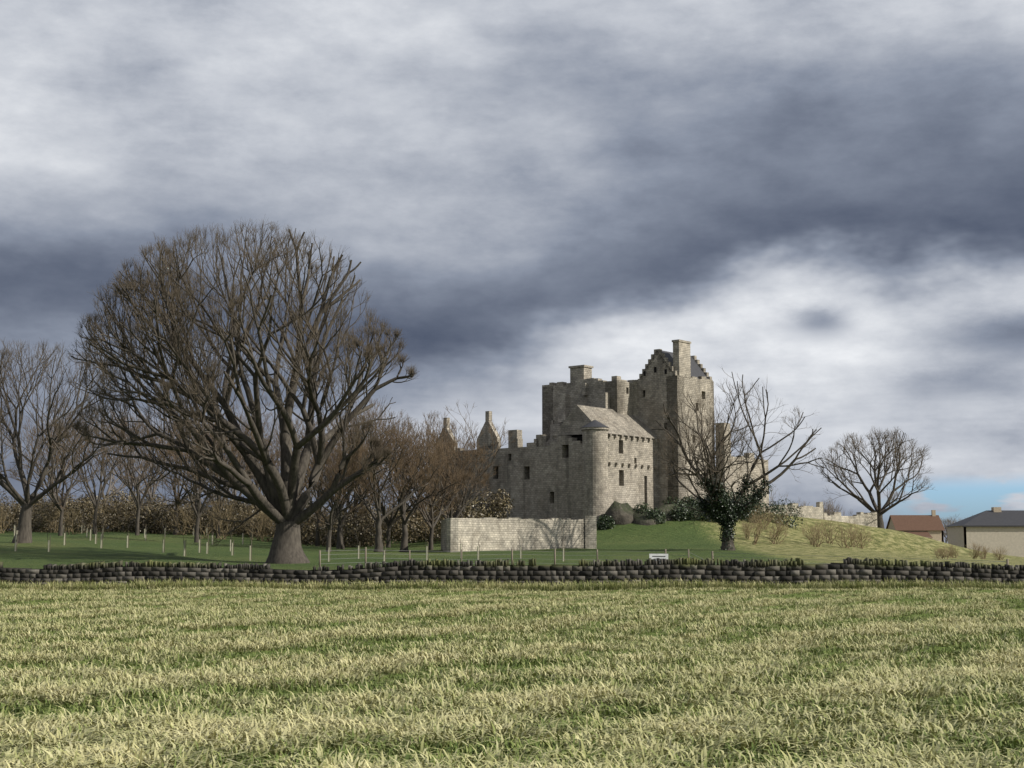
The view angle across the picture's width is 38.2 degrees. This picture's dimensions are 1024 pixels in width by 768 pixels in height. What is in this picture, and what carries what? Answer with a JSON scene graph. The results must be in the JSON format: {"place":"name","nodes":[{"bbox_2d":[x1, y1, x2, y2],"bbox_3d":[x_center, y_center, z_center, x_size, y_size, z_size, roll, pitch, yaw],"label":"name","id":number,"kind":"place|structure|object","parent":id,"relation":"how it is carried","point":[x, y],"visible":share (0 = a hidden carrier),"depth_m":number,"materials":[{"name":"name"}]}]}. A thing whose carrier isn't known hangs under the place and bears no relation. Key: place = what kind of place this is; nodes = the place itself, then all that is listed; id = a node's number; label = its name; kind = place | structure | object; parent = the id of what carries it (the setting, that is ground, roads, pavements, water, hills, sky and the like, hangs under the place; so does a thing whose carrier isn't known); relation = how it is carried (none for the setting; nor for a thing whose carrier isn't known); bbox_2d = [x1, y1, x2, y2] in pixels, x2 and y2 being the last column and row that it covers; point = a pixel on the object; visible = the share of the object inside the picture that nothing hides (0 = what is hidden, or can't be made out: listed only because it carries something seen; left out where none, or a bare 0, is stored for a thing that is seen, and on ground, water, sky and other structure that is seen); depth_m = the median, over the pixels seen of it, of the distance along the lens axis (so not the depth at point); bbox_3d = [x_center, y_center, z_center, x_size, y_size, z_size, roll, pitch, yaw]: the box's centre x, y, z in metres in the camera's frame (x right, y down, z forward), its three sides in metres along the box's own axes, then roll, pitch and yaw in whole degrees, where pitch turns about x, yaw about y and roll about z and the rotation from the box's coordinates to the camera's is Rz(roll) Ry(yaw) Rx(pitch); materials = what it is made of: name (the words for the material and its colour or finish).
{"place":"outdoors","nodes":[
{"label":"outdoors","id":0,"kind":"place"},
{"bbox_2d":[0,513,1023,766],"bbox_3d":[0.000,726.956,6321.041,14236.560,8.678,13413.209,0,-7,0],"label":"ground","id":1,"kind":"structure","parent":0,"point":[700,539],"depth_m":131.33,"materials":[{"name":"green plant"}]},
{"bbox_2d":[0,337,130,542],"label":"tree","id":2,"kind":"object","parent":1,"relation":"on","point":[26,503],"visible":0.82,"depth_m":134.33,"materials":[{"name":"brown plant"}]},
{"bbox_2d":[64,217,419,563],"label":"tree","id":3,"kind":"object","parent":1,"relation":"on","point":[282,505],"visible":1,"depth_m":108.01,"materials":[{"name":"brown plant"}]},
{"bbox_2d":[0,488,514,546],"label":"hedge","id":4,"kind":"object","parent":1,"relation":"on","point":[125,519],"visible":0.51,"depth_m":196.28,"materials":[{"name":"green plant"}]},
{"bbox_2d":[5,390,514,551],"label":"background trees","id":5,"kind":"object","parent":1,"relation":"on","point":[61,504],"visible":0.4,"depth_m":175.18,"materials":[{"name":"brown plant"}]},
{"bbox_2d":[14,522,564,562],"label":"sapling guards","id":6,"kind":"object","parent":1,"relation":"on","point":[250,547],"visible":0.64,"depth_m":124.18,"materials":[{"name":"white plastic"}]},
{"bbox_2d":[13,509,565,549],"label":"sapling trees","id":7,"kind":"object","parent":1,"relation":"on","point":[229,530],"visible":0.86,"depth_m":123.65,"materials":[{"name":"brown plant"}]},
{"bbox_2d":[306,433,379,548],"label":"tree","id":8,"kind":"object","parent":1,"relation":"on","point":[340,543],"visible":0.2,"depth_m":161.39,"materials":[{"name":"brown plant"}]},
{"bbox_2d":[332,400,431,551],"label":"tree","id":9,"kind":"object","parent":1,"relation":"on","point":[378,536],"visible":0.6,"depth_m":149.30,"materials":[{"name":"brown plant"}]},
{"bbox_2d":[368,413,450,551],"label":"tree","id":10,"kind":"object","parent":1,"relation":"on","point":[404,540],"visible":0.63,"depth_m":155.59,"materials":[{"name":"brown plant"}]},
{"bbox_2d":[413,433,493,520],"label":"tree","id":11,"kind":"object","parent":1,"relation":"on","point":[462,501],"visible":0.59,"depth_m":168.18,"materials":[{"name":"brown plant"}]},
{"bbox_2d":[0,414,960,540],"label":"trees","id":12,"kind":"object","parent":1,"relation":"on","point":[111,485],"visible":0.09,"depth_m":235.22,"materials":[{"name":"brown plant"}]},
{"bbox_2d":[0,486,1006,559],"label":"scrub bushes","id":13,"kind":"object","parent":1,"relation":"on","point":[944,552],"visible":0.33,"depth_m":181.66,"materials":[{"name":"plant"}]},
{"bbox_2d":[0,586,1023,767],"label":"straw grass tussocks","id":14,"kind":"object","parent":1,"relation":"on","point":[206,732],"depth_m":19.23,"materials":[{"name":"beige plant"}]},
{"bbox_2d":[0,557,1023,588],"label":"dry stone wall","id":15,"kind":"structure","parent":1,"relation":"on","point":[796,571],"depth_m":73.61,"materials":[{"name":"grey stone"}]},
{"bbox_2d":[0,611,1023,767],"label":"grass tufts","id":16,"kind":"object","parent":1,"relation":"on","point":[497,669],"depth_m":22.50,"materials":[{"name":"green plant"}]},
{"bbox_2d":[0,577,1023,590],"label":"stone wall","id":17,"kind":"structure","parent":1,"relation":"on","point":[619,585],"depth_m":72.23,"materials":[{"name":"grey stone"}]},
{"bbox_2d":[0,586,1023,767],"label":"grass blades","id":18,"kind":"object","parent":1,"relation":"on","point":[626,707],"visible":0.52,"depth_m":18.12,"materials":[{"name":"green plant"}]},
{"bbox_2d":[431,339,768,521],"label":"castle","id":19,"kind":"structure","parent":1,"relation":"on","point":[590,451],"depth_m":195.76,"materials":[{"name":"stone"}]},
{"bbox_2d":[602,501,700,525],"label":"castle rocks","id":20,"kind":"object","parent":1,"relation":"on","point":[624,513],"visible":0.07,"depth_m":182.56,"materials":[{"name":"grey stone"}]},
{"bbox_2d":[649,553,667,559],"bbox_3d":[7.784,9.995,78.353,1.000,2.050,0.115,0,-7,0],"label":"bench","id":21,"kind":"object","parent":1,"relation":"on","point":[656,556],"visible":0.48,"depth_m":78.39,"materials":[{"name":"white wood"}]},
{"bbox_2d":[319,547,1008,566],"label":"fence posts","id":22,"kind":"object","parent":1,"relation":"on","point":[1007,561],"visible":0.38,"depth_m":103.23,"materials":[{"name":"grey wood"}]},
{"bbox_2d":[327,550,1005,563],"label":"fence wires","id":23,"kind":"object","parent":22,"relation":"attached to","point":[620,559],"visible":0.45,"depth_m":102.82,"materials":[{"name":"grey metal"}]},
{"bbox_2d":[441,502,937,551],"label":"garden walls","id":24,"kind":"structure","parent":1,"relation":"on","point":[502,534],"depth_m":154.63,"materials":[{"name":"grey stone"}]},
{"bbox_2d":[596,486,803,529],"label":"bushes","id":25,"kind":"object","parent":1,"relation":"on","point":[607,522],"visible":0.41,"depth_m":186.13,"materials":[{"name":"green plant"}]},
{"bbox_2d":[645,368,823,550],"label":"ivy tree","id":26,"kind":"object","parent":1,"relation":"on","point":[711,469],"depth_m":150.89,"materials":[{"name":"plant"}]},
{"bbox_2d":[813,427,932,528],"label":"bare tree","id":27,"kind":"object","parent":1,"relation":"on","point":[879,510],"visible":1,"depth_m":220.61,"materials":[{"name":"brown plant"}]},
{"bbox_2d":[886,507,1023,556],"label":"buildings","id":28,"kind":"structure","parent":1,"relation":"on","point":[994,528],"depth_m":230.67,"materials":[{"name":"paint"}]},
{"bbox_2d":[0,0,1023,542],"label":"sky","id":29,"kind":"structure","parent":0,"point":[823,199],"materials":[{"name":"grey"}]}
]}

